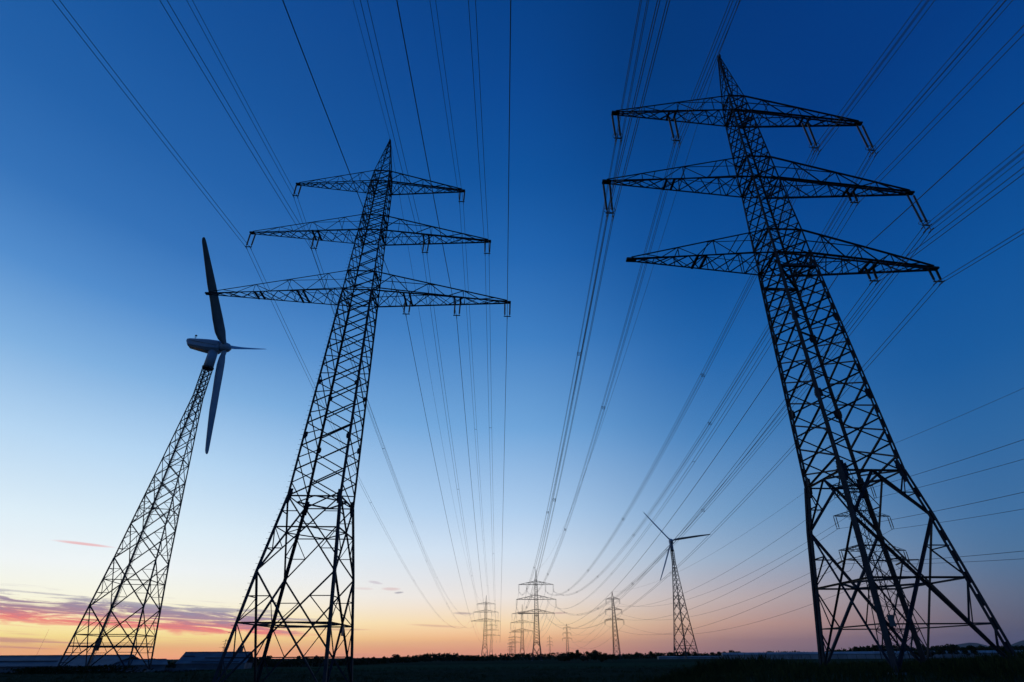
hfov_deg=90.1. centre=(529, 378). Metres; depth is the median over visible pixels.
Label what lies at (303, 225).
power line
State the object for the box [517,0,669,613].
power line
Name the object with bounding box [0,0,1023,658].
sky
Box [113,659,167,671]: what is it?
warehouse
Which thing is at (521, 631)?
electricity pylon
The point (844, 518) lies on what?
power line
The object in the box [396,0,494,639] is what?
power line
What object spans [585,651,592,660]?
broadleaf tree
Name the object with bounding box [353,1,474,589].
power line
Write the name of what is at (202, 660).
warehouse
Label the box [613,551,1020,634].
power line
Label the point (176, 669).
wall
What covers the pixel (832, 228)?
power line
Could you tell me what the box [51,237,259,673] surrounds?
wind turbine
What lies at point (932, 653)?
bushy tree
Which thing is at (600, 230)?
power line
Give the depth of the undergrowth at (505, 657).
294.50 m
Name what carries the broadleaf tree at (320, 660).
on the ground at (623, 663)
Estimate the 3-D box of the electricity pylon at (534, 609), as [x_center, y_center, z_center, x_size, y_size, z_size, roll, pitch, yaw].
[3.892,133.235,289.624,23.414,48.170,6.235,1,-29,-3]
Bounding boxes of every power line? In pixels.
[52,0,462,627]
[160,0,473,627]
[187,0,475,615]
[282,0,488,641]
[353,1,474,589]
[360,0,481,620]
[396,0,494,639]
[430,0,494,609]
[468,0,497,625]
[500,0,510,623]
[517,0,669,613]
[519,0,648,594]
[528,0,740,592]
[543,102,1023,624]
[549,0,934,595]
[551,167,1023,628]
[552,0,739,550]
[556,229,1023,628]
[557,144,1023,613]
[558,0,1012,595]
[566,25,1023,608]
[609,439,1023,606]
[611,492,1022,619]
[612,388,1022,591]
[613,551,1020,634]
[623,459,1022,606]
[631,559,1014,634]
[633,509,1021,619]
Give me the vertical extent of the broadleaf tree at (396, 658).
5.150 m
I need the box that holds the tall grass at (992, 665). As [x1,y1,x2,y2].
[626,648,1023,681]
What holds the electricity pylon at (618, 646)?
on the ground at (623, 663)
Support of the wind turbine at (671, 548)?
on the ground at (623, 663)
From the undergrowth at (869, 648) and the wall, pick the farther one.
the undergrowth at (869, 648)
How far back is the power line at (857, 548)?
85.29 m
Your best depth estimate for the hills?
6821.41 m
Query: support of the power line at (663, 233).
hanging from the electricity pylon at (856, 522)
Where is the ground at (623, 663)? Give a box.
[0,655,1023,681]
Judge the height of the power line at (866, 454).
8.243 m
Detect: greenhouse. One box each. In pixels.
[657,656,721,658]
[721,650,1022,658]
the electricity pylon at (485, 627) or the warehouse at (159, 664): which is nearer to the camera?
the warehouse at (159, 664)
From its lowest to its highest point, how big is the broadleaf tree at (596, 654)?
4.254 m
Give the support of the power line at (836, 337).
hanging from the electricity pylon at (856, 522)
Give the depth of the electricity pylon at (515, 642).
878.30 m
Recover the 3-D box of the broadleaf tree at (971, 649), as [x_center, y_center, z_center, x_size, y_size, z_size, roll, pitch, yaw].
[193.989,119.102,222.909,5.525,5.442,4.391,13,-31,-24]
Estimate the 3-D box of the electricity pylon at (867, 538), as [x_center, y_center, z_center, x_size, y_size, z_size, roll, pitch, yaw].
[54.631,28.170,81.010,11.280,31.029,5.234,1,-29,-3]
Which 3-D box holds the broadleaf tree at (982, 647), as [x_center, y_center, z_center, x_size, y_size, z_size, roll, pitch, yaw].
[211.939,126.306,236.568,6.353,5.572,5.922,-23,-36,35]
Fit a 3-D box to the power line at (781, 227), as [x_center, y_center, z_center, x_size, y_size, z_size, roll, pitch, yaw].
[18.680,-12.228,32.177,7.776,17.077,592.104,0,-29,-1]
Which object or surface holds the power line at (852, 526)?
hanging from the electricity pylon at (867, 538)
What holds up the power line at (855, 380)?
hanging from the electricity pylon at (856, 522)
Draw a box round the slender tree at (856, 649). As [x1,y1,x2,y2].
[853,646,859,651]
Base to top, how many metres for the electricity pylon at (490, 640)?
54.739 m
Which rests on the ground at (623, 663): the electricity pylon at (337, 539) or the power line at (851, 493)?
the electricity pylon at (337, 539)
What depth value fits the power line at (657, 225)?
42.95 m
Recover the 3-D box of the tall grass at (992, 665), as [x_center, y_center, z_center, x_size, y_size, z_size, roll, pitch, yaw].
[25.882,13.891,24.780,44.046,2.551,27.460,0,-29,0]
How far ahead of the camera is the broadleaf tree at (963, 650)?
226.67 m
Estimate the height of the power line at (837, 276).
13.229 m
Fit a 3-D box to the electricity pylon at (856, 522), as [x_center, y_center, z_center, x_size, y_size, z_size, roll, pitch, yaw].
[16.854,-7.346,33.686,23.414,48.170,6.235,1,-29,-3]
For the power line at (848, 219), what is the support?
hanging from the electricity pylon at (856, 522)
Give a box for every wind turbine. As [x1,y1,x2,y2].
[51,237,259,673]
[644,513,709,658]
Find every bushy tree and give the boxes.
[561,655,571,661]
[924,651,935,656]
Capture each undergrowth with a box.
[3,664,152,673]
[165,651,825,667]
[829,644,1023,651]
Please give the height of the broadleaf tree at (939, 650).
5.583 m
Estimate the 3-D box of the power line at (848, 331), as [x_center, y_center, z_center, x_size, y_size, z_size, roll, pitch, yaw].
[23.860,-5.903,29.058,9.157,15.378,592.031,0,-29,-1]
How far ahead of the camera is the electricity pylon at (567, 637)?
513.63 m
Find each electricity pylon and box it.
[205,139,510,681]
[473,595,496,655]
[485,624,495,655]
[509,631,520,652]
[511,606,533,653]
[516,571,556,660]
[563,624,569,651]
[602,54,1017,674]
[604,593,623,659]
[831,463,931,660]
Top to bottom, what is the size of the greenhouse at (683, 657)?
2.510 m
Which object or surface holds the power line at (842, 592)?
hanging from the electricity pylon at (867, 538)
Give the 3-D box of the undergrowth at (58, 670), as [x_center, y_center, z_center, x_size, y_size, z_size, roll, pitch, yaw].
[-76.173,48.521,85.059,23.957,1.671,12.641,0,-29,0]
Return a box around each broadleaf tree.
[266,655,273,665]
[309,658,316,664]
[314,655,323,666]
[390,654,400,661]
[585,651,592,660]
[592,650,601,661]
[935,645,946,656]
[943,644,959,657]
[960,647,970,655]
[965,645,978,654]
[978,645,993,649]
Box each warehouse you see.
[0,654,139,672]
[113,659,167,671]
[175,646,253,669]
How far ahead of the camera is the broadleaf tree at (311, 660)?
260.81 m
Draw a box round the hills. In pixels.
[957,640,1023,647]
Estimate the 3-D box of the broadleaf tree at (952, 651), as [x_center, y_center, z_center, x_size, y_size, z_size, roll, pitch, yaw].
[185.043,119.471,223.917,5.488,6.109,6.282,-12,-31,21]
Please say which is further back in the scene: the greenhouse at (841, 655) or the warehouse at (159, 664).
the greenhouse at (841, 655)
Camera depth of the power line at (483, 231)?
44.28 m
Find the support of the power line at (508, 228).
hanging from the electricity pylon at (337, 539)
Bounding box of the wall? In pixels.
[164,668,195,671]
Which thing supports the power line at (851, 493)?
hanging from the electricity pylon at (867, 538)
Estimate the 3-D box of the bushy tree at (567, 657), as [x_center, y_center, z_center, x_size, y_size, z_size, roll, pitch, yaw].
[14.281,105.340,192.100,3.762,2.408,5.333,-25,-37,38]
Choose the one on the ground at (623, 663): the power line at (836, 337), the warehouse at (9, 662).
the warehouse at (9, 662)
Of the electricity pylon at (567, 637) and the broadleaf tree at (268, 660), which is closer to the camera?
the broadleaf tree at (268, 660)

